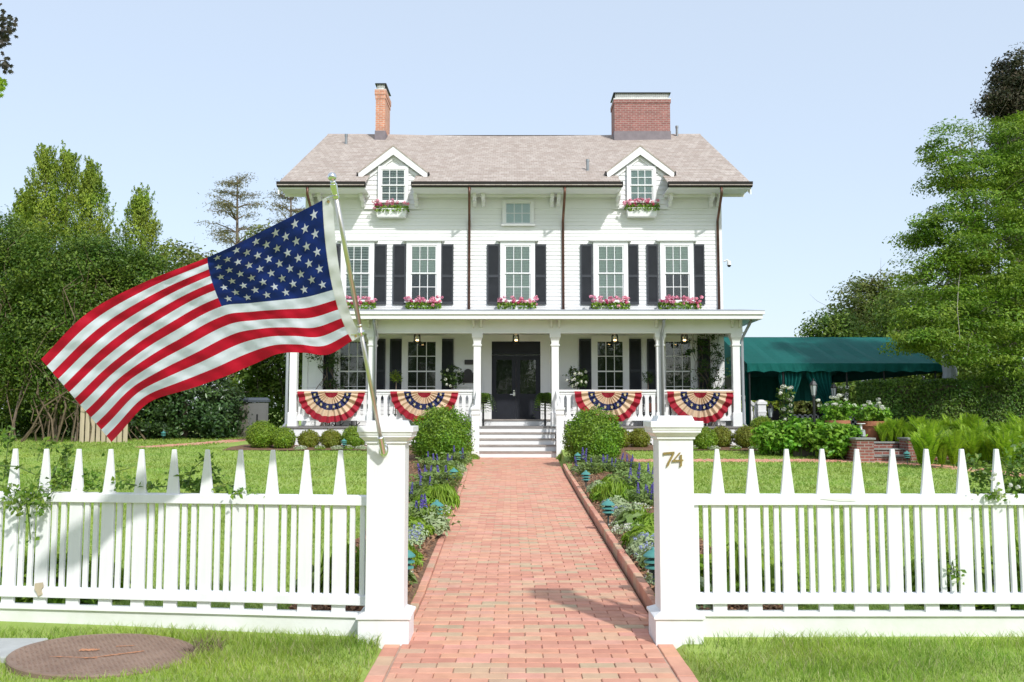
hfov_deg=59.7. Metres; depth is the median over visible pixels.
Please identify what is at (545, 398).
potted fern
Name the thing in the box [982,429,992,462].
fern
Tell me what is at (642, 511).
leafy perennial
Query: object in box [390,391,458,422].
bunting
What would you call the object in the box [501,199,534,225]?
window
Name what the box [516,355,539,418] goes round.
door leaf
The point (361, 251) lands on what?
window
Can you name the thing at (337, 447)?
white alyssum
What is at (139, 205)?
arborvitae
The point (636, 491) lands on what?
salvia
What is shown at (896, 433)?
fern
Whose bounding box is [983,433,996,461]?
fern
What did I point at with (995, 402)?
hedge
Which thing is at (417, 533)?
blue ageratum
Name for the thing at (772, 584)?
leafy perennial
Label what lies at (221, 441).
side path
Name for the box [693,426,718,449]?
boxwood ball
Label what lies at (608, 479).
leafy perennial
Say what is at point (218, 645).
dry grass tuft
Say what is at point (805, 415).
tablecloth
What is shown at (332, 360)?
potted plant
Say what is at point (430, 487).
leafy perennial
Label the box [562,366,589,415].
camellia shrub
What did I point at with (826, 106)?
sky
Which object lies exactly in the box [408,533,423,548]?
blue ageratum
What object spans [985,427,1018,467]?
fern
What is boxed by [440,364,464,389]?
camellia shrub
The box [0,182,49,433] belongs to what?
arborvitae
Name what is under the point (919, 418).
fern
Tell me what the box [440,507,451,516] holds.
white alyssum
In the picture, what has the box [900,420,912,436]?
fern
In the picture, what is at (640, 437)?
boxwood ball
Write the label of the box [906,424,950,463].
fern
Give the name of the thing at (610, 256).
window
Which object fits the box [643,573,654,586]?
white alyssum
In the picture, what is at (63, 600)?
leafy perennial
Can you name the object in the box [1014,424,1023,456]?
fern
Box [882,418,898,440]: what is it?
fern
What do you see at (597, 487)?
leafy perennial
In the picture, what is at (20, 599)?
leafy perennial
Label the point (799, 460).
side path
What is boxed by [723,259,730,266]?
security camera
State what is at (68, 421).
understory bush
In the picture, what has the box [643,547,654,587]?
path light
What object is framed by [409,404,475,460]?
round bush
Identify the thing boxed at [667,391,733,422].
bunting
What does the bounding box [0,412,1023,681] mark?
lawn
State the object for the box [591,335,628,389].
window
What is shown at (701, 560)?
leafy perennial
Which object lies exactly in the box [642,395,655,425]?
rocking chair
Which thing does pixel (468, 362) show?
wall plaque
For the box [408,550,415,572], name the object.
path light
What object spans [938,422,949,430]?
fern
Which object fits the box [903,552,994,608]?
leafy perennial
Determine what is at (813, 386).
lamp post
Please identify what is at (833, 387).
lamp post
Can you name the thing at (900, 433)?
fern
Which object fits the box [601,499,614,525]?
path light
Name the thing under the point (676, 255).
window
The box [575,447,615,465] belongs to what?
salvia
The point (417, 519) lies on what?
leafy perennial
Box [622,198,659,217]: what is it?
window box
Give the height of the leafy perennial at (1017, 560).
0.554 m
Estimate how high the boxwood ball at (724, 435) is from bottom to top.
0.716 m
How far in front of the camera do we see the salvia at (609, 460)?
18.42 m
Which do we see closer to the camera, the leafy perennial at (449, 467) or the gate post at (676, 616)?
the gate post at (676, 616)
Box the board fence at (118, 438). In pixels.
[79,407,127,442]
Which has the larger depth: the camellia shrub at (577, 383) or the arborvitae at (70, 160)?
the arborvitae at (70, 160)
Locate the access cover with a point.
(91, 655)
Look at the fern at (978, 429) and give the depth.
21.11 m
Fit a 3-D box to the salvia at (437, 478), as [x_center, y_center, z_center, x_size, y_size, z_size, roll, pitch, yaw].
[-1.197,2.201,14.343,0.863,0.485,0.945,-3,-6,33]
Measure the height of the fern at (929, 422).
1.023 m
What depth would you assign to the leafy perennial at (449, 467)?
16.70 m
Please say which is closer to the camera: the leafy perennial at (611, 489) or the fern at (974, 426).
the leafy perennial at (611, 489)
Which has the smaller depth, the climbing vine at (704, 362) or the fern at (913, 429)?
the fern at (913, 429)
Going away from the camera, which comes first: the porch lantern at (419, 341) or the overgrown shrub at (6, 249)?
the porch lantern at (419, 341)
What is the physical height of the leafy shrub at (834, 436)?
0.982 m
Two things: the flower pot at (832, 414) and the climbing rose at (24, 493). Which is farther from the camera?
the flower pot at (832, 414)
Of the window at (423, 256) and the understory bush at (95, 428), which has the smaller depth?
the window at (423, 256)
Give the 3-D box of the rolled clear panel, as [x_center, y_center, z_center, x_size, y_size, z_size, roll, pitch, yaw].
[13.146,1.577,26.761,0.440,2.747,0.412,0,-5,0]
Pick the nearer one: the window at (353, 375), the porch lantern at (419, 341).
the porch lantern at (419, 341)
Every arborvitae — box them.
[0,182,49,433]
[2,139,93,325]
[11,142,78,322]
[48,155,122,381]
[108,182,220,399]
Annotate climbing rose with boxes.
[0,422,129,543]
[111,452,288,505]
[946,559,966,608]
[955,435,1023,507]
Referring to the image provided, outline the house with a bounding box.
[276,83,766,456]
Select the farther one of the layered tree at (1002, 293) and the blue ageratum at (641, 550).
the layered tree at (1002, 293)
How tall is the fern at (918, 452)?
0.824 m
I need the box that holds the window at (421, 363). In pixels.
[401,335,441,389]
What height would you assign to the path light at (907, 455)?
0.385 m
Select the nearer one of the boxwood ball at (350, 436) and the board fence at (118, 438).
the boxwood ball at (350, 436)
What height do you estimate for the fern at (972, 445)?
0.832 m
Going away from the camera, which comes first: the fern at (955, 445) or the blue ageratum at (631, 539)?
the blue ageratum at (631, 539)
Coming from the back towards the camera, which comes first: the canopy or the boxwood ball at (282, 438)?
the canopy
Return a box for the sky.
[0,0,1023,409]
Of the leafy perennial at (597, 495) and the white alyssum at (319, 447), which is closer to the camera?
the leafy perennial at (597, 495)
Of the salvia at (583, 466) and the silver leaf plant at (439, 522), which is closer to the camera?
the silver leaf plant at (439, 522)
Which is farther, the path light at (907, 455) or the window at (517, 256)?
the window at (517, 256)
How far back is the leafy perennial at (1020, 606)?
6.33 m
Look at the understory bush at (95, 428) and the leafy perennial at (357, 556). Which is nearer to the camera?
the leafy perennial at (357, 556)
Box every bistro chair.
[767,409,780,420]
[816,409,822,420]
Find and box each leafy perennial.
[0,552,65,602]
[16,551,130,604]
[313,541,365,593]
[408,515,435,536]
[408,541,419,568]
[408,546,424,566]
[409,504,440,533]
[412,491,435,503]
[423,484,446,492]
[428,483,460,508]
[440,465,462,481]
[589,480,607,499]
[592,488,603,501]
[599,479,634,502]
[600,475,618,482]
[619,523,653,547]
[629,507,648,519]
[630,513,653,527]
[652,554,747,605]
[700,536,782,591]
[727,554,809,606]
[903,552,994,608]
[946,553,1023,609]
[981,537,1020,604]
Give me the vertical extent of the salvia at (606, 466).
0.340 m
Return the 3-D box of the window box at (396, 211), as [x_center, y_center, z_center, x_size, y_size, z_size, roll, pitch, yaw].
[-3.897,-4.290,28.753,1.215,0.596,0.494,0,-5,0]
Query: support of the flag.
attached to the flagpole
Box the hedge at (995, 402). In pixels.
[855,378,1023,440]
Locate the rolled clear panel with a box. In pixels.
[942,349,957,385]
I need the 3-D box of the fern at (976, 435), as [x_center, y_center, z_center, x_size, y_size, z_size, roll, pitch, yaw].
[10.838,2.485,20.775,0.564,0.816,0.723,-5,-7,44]
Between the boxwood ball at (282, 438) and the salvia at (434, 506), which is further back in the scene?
the boxwood ball at (282, 438)
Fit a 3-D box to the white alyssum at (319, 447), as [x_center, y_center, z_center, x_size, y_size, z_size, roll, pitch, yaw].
[-5.336,2.950,24.792,0.342,0.137,0.350,0,-5,-5]
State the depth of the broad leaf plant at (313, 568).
6.45 m
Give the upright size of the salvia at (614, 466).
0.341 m
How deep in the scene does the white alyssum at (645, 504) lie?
11.76 m
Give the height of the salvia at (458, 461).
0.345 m
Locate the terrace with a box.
[757,441,898,455]
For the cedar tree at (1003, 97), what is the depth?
41.52 m
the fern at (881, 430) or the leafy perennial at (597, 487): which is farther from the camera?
the fern at (881, 430)
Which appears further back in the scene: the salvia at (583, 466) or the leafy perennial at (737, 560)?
the salvia at (583, 466)
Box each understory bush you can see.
[0,355,53,436]
[6,369,84,436]
[67,411,165,436]
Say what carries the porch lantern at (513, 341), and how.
hanging from the house
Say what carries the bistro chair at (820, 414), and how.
on the terrace
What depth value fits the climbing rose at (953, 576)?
5.72 m
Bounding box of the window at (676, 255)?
[656,239,697,302]
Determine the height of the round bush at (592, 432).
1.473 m
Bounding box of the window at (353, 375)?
[333,335,368,403]
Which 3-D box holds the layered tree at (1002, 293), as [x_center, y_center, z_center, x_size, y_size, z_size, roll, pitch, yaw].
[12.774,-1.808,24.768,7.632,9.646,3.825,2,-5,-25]
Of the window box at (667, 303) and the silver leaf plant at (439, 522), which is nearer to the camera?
the silver leaf plant at (439, 522)
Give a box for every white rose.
[776,385,796,424]
[836,386,852,415]
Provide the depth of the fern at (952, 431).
20.83 m
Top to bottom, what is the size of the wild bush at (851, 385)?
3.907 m
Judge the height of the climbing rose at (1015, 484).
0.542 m
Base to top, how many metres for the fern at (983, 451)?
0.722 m
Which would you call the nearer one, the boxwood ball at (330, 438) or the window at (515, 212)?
the boxwood ball at (330, 438)
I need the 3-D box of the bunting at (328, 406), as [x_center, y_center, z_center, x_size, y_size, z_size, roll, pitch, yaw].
[-5.396,1.966,26.591,2.018,0.948,0.178,0,-5,0]
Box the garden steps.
[840,437,948,461]
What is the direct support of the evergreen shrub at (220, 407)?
on the lawn at (710, 646)
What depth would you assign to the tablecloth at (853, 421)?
29.46 m
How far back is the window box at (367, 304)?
28.37 m
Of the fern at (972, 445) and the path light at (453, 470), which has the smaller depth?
the path light at (453, 470)
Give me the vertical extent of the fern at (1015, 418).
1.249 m
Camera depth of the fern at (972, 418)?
21.91 m
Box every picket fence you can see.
[0,449,365,636]
[694,449,1023,636]
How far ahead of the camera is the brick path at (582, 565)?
6.78 m
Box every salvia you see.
[408,482,428,501]
[408,493,460,531]
[409,465,444,485]
[409,476,435,488]
[411,452,443,468]
[411,463,466,491]
[423,454,460,470]
[439,446,476,465]
[441,456,466,469]
[562,457,605,474]
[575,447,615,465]
[595,453,624,469]
[595,457,617,472]
[606,458,621,472]
[607,454,646,474]
[611,463,652,482]
[611,467,653,488]
[620,482,653,503]
[625,485,653,506]
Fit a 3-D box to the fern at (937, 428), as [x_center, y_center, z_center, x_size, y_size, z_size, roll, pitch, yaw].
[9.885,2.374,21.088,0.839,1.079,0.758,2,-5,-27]
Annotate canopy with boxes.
[724,337,942,425]
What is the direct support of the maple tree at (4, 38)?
on the lawn at (710, 646)
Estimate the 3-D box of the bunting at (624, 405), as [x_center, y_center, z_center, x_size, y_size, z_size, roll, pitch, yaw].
[2.870,1.978,26.590,2.031,0.972,0.178,0,-5,0]
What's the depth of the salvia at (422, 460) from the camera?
19.14 m
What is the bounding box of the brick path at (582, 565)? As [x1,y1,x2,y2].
[364,457,698,681]
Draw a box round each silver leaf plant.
[422,511,450,536]
[455,463,466,470]
[586,480,602,492]
[601,495,629,507]
[613,502,643,519]
[696,576,712,609]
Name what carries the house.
on the lawn at (710, 646)
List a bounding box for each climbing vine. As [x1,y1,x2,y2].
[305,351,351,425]
[673,334,731,425]
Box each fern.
[472,393,496,425]
[533,392,551,425]
[874,422,888,441]
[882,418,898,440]
[888,417,906,441]
[893,423,907,441]
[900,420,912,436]
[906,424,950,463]
[907,415,929,432]
[907,432,922,466]
[908,420,952,462]
[909,426,915,436]
[911,418,941,427]
[934,426,956,435]
[935,432,950,466]
[938,413,966,430]
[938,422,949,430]
[939,430,966,467]
[949,412,987,429]
[955,423,987,459]
[956,417,998,434]
[962,430,983,464]
[964,431,987,462]
[977,436,993,463]
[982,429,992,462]
[983,423,1005,460]
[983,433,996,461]
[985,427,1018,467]
[986,420,1016,427]
[991,420,1021,463]
[992,433,1021,462]
[1004,412,1023,424]
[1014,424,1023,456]
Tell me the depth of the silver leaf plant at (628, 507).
10.93 m
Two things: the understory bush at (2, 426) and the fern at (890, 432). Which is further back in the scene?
the understory bush at (2, 426)
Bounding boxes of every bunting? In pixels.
[297,391,364,422]
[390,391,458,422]
[574,391,641,422]
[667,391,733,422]
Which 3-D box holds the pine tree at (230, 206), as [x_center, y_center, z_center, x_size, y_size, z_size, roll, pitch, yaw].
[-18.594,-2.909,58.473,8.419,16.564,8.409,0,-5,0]
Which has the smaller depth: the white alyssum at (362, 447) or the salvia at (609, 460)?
the salvia at (609, 460)
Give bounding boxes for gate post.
[356,420,417,648]
[643,416,705,648]
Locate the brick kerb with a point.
(642, 587)
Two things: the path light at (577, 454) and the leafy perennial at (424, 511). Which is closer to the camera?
the leafy perennial at (424, 511)
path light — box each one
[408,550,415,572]
[430,500,443,514]
[449,468,457,478]
[574,452,580,461]
[581,470,590,486]
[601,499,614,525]
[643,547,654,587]
[903,451,910,463]
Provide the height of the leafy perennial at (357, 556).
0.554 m
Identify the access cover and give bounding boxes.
[5,633,196,679]
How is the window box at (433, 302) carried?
attached to the house
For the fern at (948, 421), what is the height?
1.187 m
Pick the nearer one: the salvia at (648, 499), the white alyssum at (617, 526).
the white alyssum at (617, 526)
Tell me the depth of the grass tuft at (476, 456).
24.34 m
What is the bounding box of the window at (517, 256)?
[497,239,538,301]
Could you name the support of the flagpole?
attached to the gate post at (387, 611)
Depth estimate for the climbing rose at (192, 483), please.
6.03 m
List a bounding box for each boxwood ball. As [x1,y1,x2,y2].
[245,420,277,447]
[270,426,296,447]
[297,429,319,447]
[319,428,341,447]
[340,425,365,447]
[615,427,630,447]
[628,428,651,446]
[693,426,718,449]
[712,425,733,446]
[732,425,757,447]
[750,415,773,437]
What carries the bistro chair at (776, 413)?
on the terrace
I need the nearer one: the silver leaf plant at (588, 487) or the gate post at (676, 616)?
the gate post at (676, 616)
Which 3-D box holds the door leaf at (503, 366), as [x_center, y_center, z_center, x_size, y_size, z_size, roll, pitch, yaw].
[-0.252,1.551,28.487,0.756,2.202,0.142,0,-5,0]
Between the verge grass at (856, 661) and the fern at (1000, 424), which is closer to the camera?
the verge grass at (856, 661)
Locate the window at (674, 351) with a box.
[664,335,696,389]
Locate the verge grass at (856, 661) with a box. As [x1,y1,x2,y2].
[0,620,1023,681]
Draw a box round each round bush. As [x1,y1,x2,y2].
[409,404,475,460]
[561,404,625,461]
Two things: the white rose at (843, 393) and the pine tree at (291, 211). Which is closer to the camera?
the white rose at (843, 393)
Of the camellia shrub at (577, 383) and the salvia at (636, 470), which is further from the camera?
the camellia shrub at (577, 383)
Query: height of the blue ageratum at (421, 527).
0.185 m
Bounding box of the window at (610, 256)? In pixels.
[589,239,631,302]
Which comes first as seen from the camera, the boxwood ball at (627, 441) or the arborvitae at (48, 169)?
the boxwood ball at (627, 441)
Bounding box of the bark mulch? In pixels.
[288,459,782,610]
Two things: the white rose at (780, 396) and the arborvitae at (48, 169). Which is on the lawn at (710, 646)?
the arborvitae at (48, 169)
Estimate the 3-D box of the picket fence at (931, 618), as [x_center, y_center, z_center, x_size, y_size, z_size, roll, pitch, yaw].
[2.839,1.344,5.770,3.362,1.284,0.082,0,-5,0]
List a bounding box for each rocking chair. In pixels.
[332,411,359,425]
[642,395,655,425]
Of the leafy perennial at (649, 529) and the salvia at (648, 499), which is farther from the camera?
the salvia at (648, 499)
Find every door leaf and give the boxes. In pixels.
[492,355,515,418]
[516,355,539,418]
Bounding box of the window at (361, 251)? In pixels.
[337,239,377,302]
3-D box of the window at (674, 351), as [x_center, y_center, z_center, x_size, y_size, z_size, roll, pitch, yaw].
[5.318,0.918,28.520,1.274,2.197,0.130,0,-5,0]
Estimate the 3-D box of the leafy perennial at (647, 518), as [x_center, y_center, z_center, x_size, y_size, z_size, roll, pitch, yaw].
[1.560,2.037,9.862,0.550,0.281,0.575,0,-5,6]
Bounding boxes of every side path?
[136,438,245,447]
[633,459,1021,476]
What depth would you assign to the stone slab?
5.45 m
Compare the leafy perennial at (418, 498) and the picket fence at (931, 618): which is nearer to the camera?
the picket fence at (931, 618)
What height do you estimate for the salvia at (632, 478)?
0.484 m
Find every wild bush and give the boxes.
[219,352,302,428]
[837,369,983,411]
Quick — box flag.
[41,195,359,441]
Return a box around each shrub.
[0,204,113,440]
[0,215,156,441]
[91,241,192,440]
[122,375,257,439]
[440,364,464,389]
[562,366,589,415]
[741,401,795,418]
[749,419,803,455]
[771,401,821,418]
[776,414,824,456]
[807,421,867,459]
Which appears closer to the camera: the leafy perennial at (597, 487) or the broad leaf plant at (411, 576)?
the broad leaf plant at (411, 576)
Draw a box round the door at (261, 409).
[248,403,268,428]
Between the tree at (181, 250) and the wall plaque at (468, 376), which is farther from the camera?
the tree at (181, 250)
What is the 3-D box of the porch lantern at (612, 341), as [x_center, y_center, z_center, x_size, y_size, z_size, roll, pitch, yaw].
[3.199,-0.149,27.805,0.260,0.486,0.260,0,-5,0]
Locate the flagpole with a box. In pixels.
[326,172,388,456]
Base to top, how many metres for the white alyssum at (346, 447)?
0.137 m
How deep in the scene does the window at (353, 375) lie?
28.57 m
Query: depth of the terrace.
23.14 m
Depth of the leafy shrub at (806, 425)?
23.03 m
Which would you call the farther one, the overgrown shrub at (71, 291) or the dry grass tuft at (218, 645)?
the overgrown shrub at (71, 291)
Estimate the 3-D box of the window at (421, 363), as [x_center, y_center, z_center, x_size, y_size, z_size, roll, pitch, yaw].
[-2.887,0.918,28.520,1.360,2.197,0.130,0,-5,0]
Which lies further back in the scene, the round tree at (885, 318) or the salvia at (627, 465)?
the round tree at (885, 318)
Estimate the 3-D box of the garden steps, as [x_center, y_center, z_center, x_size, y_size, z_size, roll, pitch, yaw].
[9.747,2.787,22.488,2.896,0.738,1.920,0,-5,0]
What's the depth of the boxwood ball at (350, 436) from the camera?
25.02 m
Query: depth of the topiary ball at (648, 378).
27.95 m
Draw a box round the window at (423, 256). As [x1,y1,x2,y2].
[403,239,444,302]
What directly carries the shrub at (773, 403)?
on the lawn at (710, 646)
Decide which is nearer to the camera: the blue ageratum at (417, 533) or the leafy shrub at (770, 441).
the blue ageratum at (417, 533)
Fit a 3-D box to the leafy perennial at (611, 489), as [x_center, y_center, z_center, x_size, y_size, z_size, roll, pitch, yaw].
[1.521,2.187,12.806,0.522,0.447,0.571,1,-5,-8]
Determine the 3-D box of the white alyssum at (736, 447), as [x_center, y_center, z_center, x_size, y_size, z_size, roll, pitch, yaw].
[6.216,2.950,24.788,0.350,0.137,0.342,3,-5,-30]
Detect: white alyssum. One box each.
[294,445,306,449]
[314,445,325,449]
[331,445,343,449]
[342,445,353,448]
[354,445,366,449]
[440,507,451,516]
[611,523,636,534]
[630,502,651,510]
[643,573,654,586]
[731,445,741,448]
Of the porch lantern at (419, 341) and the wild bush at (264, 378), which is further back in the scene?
the wild bush at (264, 378)
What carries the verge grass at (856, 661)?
on the lawn at (710, 646)
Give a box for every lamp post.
[767,402,773,419]
[810,379,817,456]
[830,382,836,409]
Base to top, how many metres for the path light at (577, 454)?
0.385 m
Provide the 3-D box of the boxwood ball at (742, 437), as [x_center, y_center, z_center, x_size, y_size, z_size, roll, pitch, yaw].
[6.624,2.730,25.258,0.800,0.727,0.786,0,-5,0]
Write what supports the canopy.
on the terrace
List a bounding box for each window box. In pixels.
[345,295,376,308]
[372,198,409,217]
[403,295,443,308]
[497,295,538,308]
[589,295,629,308]
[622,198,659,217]
[658,295,703,308]
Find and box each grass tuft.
[177,633,236,654]
[469,453,479,459]
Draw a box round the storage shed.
[234,398,269,436]
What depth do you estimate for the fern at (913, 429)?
22.67 m
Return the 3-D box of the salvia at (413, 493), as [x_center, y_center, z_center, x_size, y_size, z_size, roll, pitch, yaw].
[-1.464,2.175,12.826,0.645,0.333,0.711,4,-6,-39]
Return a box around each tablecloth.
[781,414,818,423]
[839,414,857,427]
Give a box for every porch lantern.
[413,334,420,343]
[512,334,519,343]
[611,334,618,343]
[680,334,688,343]
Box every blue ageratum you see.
[408,522,429,539]
[408,529,424,541]
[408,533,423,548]
[611,505,624,515]
[625,532,653,556]
[633,542,653,563]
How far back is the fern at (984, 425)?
21.96 m
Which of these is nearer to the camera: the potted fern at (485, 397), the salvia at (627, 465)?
the salvia at (627, 465)
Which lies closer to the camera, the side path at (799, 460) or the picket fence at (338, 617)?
the picket fence at (338, 617)
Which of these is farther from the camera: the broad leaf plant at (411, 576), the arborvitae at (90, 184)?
the arborvitae at (90, 184)
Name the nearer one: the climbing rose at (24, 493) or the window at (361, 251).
the climbing rose at (24, 493)
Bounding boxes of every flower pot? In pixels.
[816,394,856,423]
[850,398,892,440]
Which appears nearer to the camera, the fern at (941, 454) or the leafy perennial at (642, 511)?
the leafy perennial at (642, 511)
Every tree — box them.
[0,3,17,97]
[155,220,270,377]
[194,172,268,421]
[244,178,305,419]
[794,303,875,386]
[812,265,912,336]
[850,259,1023,385]
[877,110,1023,385]
[970,42,1023,363]
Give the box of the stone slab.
[0,638,47,662]
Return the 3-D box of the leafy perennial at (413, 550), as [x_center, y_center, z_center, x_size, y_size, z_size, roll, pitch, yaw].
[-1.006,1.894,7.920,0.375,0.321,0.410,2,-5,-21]
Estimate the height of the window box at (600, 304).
0.532 m
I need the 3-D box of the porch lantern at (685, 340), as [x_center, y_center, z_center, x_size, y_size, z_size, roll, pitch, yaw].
[5.368,-0.149,27.805,0.260,0.486,0.260,0,-5,0]
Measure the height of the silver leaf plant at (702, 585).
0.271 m
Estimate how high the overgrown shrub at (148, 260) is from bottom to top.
6.944 m
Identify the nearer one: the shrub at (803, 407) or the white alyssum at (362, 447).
the white alyssum at (362, 447)
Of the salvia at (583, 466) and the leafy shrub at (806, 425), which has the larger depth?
the leafy shrub at (806, 425)
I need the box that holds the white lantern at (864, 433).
[856,423,865,435]
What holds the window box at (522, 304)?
attached to the house
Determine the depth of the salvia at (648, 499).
12.23 m
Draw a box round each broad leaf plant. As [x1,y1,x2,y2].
[295,565,358,592]
[408,571,417,584]
[427,467,441,471]
[612,508,645,527]
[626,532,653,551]
[638,549,650,570]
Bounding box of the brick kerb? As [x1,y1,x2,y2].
[410,462,654,616]
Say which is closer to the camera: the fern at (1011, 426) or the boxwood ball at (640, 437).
the fern at (1011, 426)
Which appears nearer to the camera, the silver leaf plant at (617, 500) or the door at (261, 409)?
the silver leaf plant at (617, 500)
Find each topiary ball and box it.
[388,369,402,415]
[640,370,655,416]
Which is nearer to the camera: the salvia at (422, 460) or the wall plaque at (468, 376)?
the salvia at (422, 460)
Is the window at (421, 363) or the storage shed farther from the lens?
the storage shed
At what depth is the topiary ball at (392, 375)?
27.95 m
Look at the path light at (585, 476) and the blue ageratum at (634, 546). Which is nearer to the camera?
the blue ageratum at (634, 546)
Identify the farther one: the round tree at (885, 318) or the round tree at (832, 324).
the round tree at (832, 324)
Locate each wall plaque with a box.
[462,369,473,382]
[465,360,472,364]
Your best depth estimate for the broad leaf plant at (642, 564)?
7.75 m

